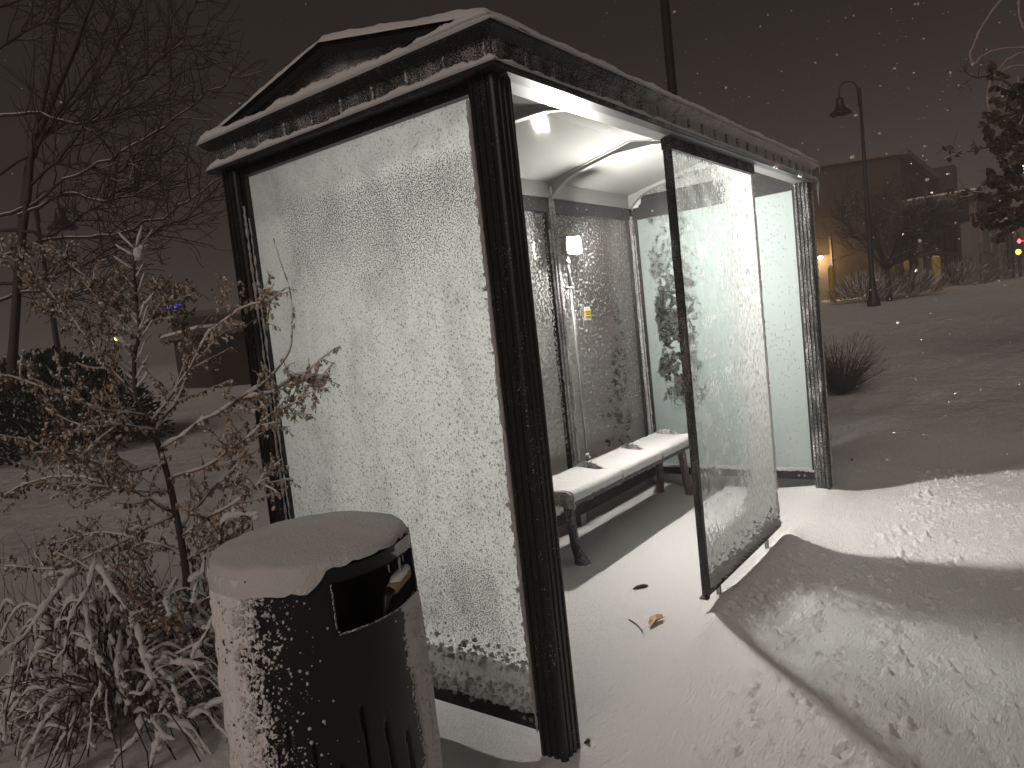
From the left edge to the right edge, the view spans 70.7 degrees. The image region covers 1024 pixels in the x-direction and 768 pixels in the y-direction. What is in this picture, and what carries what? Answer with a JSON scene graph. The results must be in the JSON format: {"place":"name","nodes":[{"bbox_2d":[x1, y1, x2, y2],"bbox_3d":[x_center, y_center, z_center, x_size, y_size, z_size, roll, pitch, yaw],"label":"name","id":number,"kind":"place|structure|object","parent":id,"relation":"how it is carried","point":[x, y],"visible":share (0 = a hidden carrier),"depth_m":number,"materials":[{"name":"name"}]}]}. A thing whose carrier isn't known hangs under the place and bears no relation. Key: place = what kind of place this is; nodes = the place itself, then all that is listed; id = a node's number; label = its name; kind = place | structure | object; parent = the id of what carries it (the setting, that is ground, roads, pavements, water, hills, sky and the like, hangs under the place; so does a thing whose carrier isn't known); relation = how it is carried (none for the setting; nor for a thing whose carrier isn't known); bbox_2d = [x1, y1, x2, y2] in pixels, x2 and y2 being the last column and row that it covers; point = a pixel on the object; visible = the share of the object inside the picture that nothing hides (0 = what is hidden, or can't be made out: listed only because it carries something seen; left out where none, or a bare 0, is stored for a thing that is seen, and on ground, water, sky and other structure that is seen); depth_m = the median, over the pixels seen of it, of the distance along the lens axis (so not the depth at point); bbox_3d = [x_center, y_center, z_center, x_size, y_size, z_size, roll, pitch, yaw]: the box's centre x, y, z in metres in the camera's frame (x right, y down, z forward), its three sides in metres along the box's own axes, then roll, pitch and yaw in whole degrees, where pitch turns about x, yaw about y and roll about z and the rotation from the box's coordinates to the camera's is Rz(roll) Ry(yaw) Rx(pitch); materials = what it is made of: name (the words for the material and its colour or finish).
{"place":"outdoors","nodes":[
{"label":"outdoors","id":0,"kind":"place"},
{"bbox_2d":[0,1,1022,460],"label":"falling snow","id":1,"kind":"structure","parent":0,"point":[820,201],"depth_m":6.23,"materials":[{"name":"white snow"}]},
{"bbox_2d":[0,274,1023,767],"bbox_3d":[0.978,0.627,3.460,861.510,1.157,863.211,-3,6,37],"label":"ground","id":2,"kind":"structure","parent":0,"point":[866,610],"depth_m":3.74,"materials":[{"name":"white snow"}]},
{"bbox_2d":[32,190,78,425],"bbox_3d":[-10.464,-1.670,16.964,1.062,5.744,0.650,-7,5,-13],"label":"street lamp","id":3,"kind":"object","parent":2,"relation":"on","point":[54,327],"visible":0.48,"depth_m":16.83,"materials":[{"name":"metal"}]},
{"bbox_2d":[0,345,175,468],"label":"evergreen bush","id":4,"kind":"object","parent":2,"relation":"on","point":[9,409],"visible":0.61,"depth_m":12.69,"materials":[{"name":"green plant"}]},
{"bbox_2d":[0,513,192,660],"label":"weed clump","id":5,"kind":"object","parent":2,"relation":"on","point":[73,589],"visible":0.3,"depth_m":4.01,"materials":[{"name":"brown plant"}]},
{"bbox_2d":[0,508,258,767],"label":"drooping shrub","id":6,"kind":"object","parent":2,"relation":"on","point":[150,671],"visible":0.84,"depth_m":2.63,"materials":[{"name":"brown plant"}]},
{"bbox_2d":[0,0,267,388],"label":"bare tree","id":7,"kind":"object","parent":2,"relation":"on","point":[41,131],"visible":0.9,"depth_m":6.13,"materials":[{"name":"brown plant"}]},
{"bbox_2d":[52,494,252,708],"bbox_3d":[-1.303,0.937,2.952,0.744,0.811,0.903,-5,5,19],"label":"leafy bush","id":8,"kind":"object","parent":2,"relation":"on","point":[133,596],"visible":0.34,"depth_m":2.70,"materials":[{"name":"brown plant"}]},
{"bbox_2d":[0,225,340,651],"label":"sapling","id":9,"kind":"object","parent":2,"relation":"on","point":[59,453],"visible":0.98,"depth_m":2.86,"materials":[{"name":"brown plant"}]},
{"bbox_2d":[160,322,250,387],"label":"building","id":10,"kind":"structure","parent":2,"relation":"on","point":[233,366],"depth_m":30.80,"materials":[{"name":"red brick"}]},
{"bbox_2d":[170,307,241,331],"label":"long building","id":11,"kind":"structure","parent":2,"relation":"on","point":[200,317],"depth_m":48.88,"materials":[{"name":"red brick"}]},
{"bbox_2d":[207,511,442,767],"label":"litter bin","id":12,"kind":"object","parent":2,"relation":"on","point":[323,661],"visible":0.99,"depth_m":1.65,"materials":[{"name":"black metal"}]},
{"bbox_2d":[383,564,410,615],"bbox_3d":[-0.281,0.520,1.765,0.032,0.132,0.112,-4,5,29],"label":"discarded roll","id":13,"kind":"object","parent":12,"relation":"in","point":[398,581],"visible":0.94,"depth_m":1.75,"materials":[{"name":"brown paper"}]},
{"bbox_2d":[196,8,833,762],"bbox_3d":[0.525,-0.202,4.019,1.534,2.531,3.678,-3,6,37],"label":"bus shelter","id":14,"kind":"object","parent":2,"relation":"on","point":[356,168],"visible":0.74,"depth_m":2.67,"materials":[{"name":"clear glass"}]},
{"bbox_2d":[552,428,692,565],"bbox_3d":[0.727,0.708,4.833,0.397,0.518,1.785,-3,6,37],"label":"bench","id":15,"kind":"object","parent":2,"relation":"on","point":[578,484],"visible":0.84,"depth_m":4.58,"materials":[{"name":"metal"}]},
{"bbox_2d":[600,216,707,446],"bbox_3d":[1.381,-0.462,6.577,1.527,2.336,1.600,-3,6,37],"label":"young conifer","id":16,"kind":"object","parent":2,"relation":"on","point":[666,339],"visible":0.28,"depth_m":6.49,"materials":[{"name":"green plant"}]},
{"bbox_2d":[648,614,663,624],"bbox_3d":[0.642,1.068,3.272,0.065,0.021,0.117,-3,6,37],"label":"dead leaf","id":17,"kind":"object","parent":2,"relation":"on","point":[654,618],"visible":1,"depth_m":3.29,"materials":[{"name":"brown plant"}]},
{"bbox_2d":[660,0,696,331],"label":"utility pole","id":18,"kind":"object","parent":2,"relation":"on","point":[668,46],"depth_m":7.26,"materials":[{"name":"paint"}]},
{"bbox_2d":[677,333,706,403],"bbox_3d":[2.001,0.034,7.277,0.450,1.120,0.388,-3,6,37],"label":"utility cabinet","id":19,"kind":"object","parent":2,"relation":"on","point":[693,358],"visible":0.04,"depth_m":7.14,"materials":[{"name":"grey"}]},
{"bbox_2d":[690,354,706,394],"bbox_3d":[1.882,-0.076,7.109,0.270,0.450,0.007,-3,6,37],"label":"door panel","id":20,"kind":"structure","parent":19,"relation":"in","point":[691,356],"depth_m":7.14,"materials":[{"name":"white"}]},
{"bbox_2d":[658,148,999,314],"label":"brick building","id":21,"kind":"structure","parent":2,"relation":"on","point":[881,165],"depth_m":36.40,"materials":[{"name":"brown brick"}]},
{"bbox_2d":[817,254,830,300],"bbox_3d":[15.832,-5.385,36.741,0.950,2.300,0.100,-5,5,14],"label":"side door","id":22,"kind":"structure","parent":21,"relation":"in","point":[823,265],"depth_m":36.68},
{"bbox_2d":[828,265,835,302],"bbox_3d":[12.158,-3.700,27.436,0.205,1.625,0.210,-3,6,37],"label":"bollard","id":23,"kind":"object","parent":2,"relation":"on","point":[831,278],"visible":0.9,"depth_m":27.35,"materials":[{"name":"yellow metal"}]},
{"bbox_2d":[829,80,880,306],"bbox_3d":[10.277,-5.625,21.779,1.111,6.833,0.651,-7,5,-13],"label":"street lamp","id":24,"kind":"object","parent":2,"relation":"on","point":[841,109],"visible":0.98,"depth_m":21.68,"materials":[{"name":"metal"}]},
{"bbox_2d":[823,326,889,394],"bbox_3d":[4.344,-0.283,9.770,1.382,0.907,1.481,-5,5,19],"label":"bare shrub","id":25,"kind":"object","parent":2,"relation":"on","point":[840,380],"visible":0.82,"depth_m":9.53,"materials":[{"name":"brown plant"}]},
{"bbox_2d":[823,267,909,304],"bbox_3d":[12.149,-3.466,24.946,2.854,1.283,2.770,-3,6,37],"label":"grass tussock","id":26,"kind":"object","parent":2,"relation":"on","point":[861,281],"depth_m":24.69,"materials":[{"name":"beige plant"}]},
{"bbox_2d":[816,166,966,300],"bbox_3d":[12.620,-5.096,23.633,4.454,4.909,5.478,-6,5,3],"label":"bare tree","id":27,"kind":"object","parent":2,"relation":"on","point":[901,247],"visible":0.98,"depth_m":23.83,"materials":[{"name":"brown plant"}]},
{"bbox_2d":[854,262,952,300],"bbox_3d":[13.948,-3.736,25.946,3.347,1.306,3.276,-3,6,37],"label":"grass tussock","id":28,"kind":"object","parent":2,"relation":"on","point":[903,275],"depth_m":25.39,"materials":[{"name":"brown plant"}]},
{"bbox_2d":[904,260,910,293],"bbox_3d":[16.650,-4.413,30.403,0.205,1.625,0.210,-3,6,37],"label":"bollard","id":29,"kind":"object","parent":2,"relation":"on","point":[905,264],"visible":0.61,"depth_m":30.29,"materials":[{"name":"yellow metal"}]},
{"bbox_2d":[898,266,946,292],"bbox_3d":[16.600,-4.265,29.394,2.106,1.289,2.143,-3,6,37],"label":"bush","id":30,"kind":"object","parent":2,"relation":"on","point":[924,277],"visible":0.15,"depth_m":29.21,"materials":[{"name":"brown plant"}]},
{"bbox_2d":[931,255,938,289],"bbox_3d":[16.926,-4.341,28.895,0.205,1.625,0.210,-3,6,37],"label":"bollard","id":31,"kind":"object","parent":2,"relation":"on","point":[935,268],"visible":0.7,"depth_m":28.79,"materials":[{"name":"yellow metal"}]},
{"bbox_2d":[937,256,941,290],"bbox_3d":[17.305,-4.405,29.294,0.205,1.625,0.210,-3,6,37],"label":"bollard","id":32,"kind":"object","parent":2,"relation":"on","point":[939,265],"visible":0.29,"depth_m":29.18,"materials":[{"name":"yellow metal"}]},
{"bbox_2d":[913,258,1002,289],"bbox_3d":[18.943,-4.713,30.878,3.783,1.383,3.938,-3,6,37],"label":"bush","id":33,"kind":"object","parent":2,"relation":"on","point":[966,273],"visible":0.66,"depth_m":30.65,"materials":[{"name":"brown plant"}]},
{"bbox_2d":[938,50,1023,244],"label":"oak tree","id":34,"kind":"object","parent":2,"relation":"on","point":[1005,140],"visible":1,"depth_m":8.98,"materials":[{"name":"brown plant"}]},
{"bbox_2d":[942,253,1023,285],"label":"bush","id":35,"kind":"object","parent":2,"relation":"on","point":[1007,262],"visible":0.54,"depth_m":39.42,"materials":[{"name":"plant"}]},
{"bbox_2d":[982,251,995,283],"bbox_3d":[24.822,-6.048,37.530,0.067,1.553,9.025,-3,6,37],"label":"utility box","id":36,"kind":"object","parent":2,"relation":"on","point":[987,258],"visible":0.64,"depth_m":36.43,"materials":[{"name":"grey metal"}]},
{"bbox_2d":[960,199,1023,279],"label":"pale building","id":37,"kind":"structure","parent":2,"relation":"on","point":[965,238],"depth_m":88.25,"materials":[{"name":"paint"}]},
{"bbox_2d":[962,243,1023,280],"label":"hedge","id":38,"kind":"object","parent":2,"relation":"on","point":[1001,249],"visible":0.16,"depth_m":74.37,"materials":[{"name":"brown plant"}]},
{"bbox_2d":[969,0,1023,112],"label":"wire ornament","id":39,"kind":"object","parent":2,"relation":"on","point":[1002,48],"visible":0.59,"depth_m":11.99,"materials":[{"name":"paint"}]},
{"bbox_2d":[1002,233,1015,278],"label":"signal mast","id":40,"kind":"object","parent":2,"relation":"on","point":[1010,246],"visible":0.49,"depth_m":49.54,"materials":[{"name":"metal"}]},
{"bbox_2d":[1014,231,1023,276],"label":"traffic signal","id":41,"kind":"object","parent":2,"relation":"on","point":[1018,240],"visible":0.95,"depth_m":54.47,"materials":[{"name":"paint"}]},
{"bbox_2d":[0,0,1023,371],"label":"sky","id":42,"kind":"structure","parent":0,"point":[625,39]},
{"bbox_2d":[633,584,647,588],"bbox_3d":[0.657,1.038,3.704,0.083,0.022,0.017,-7,5,-10],"label":"bark chip","id":43,"kind":"object","parent":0,"point":[641,586],"visible":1,"depth_m":3.70,"materials":[{"name":"brown wood"}]}
]}

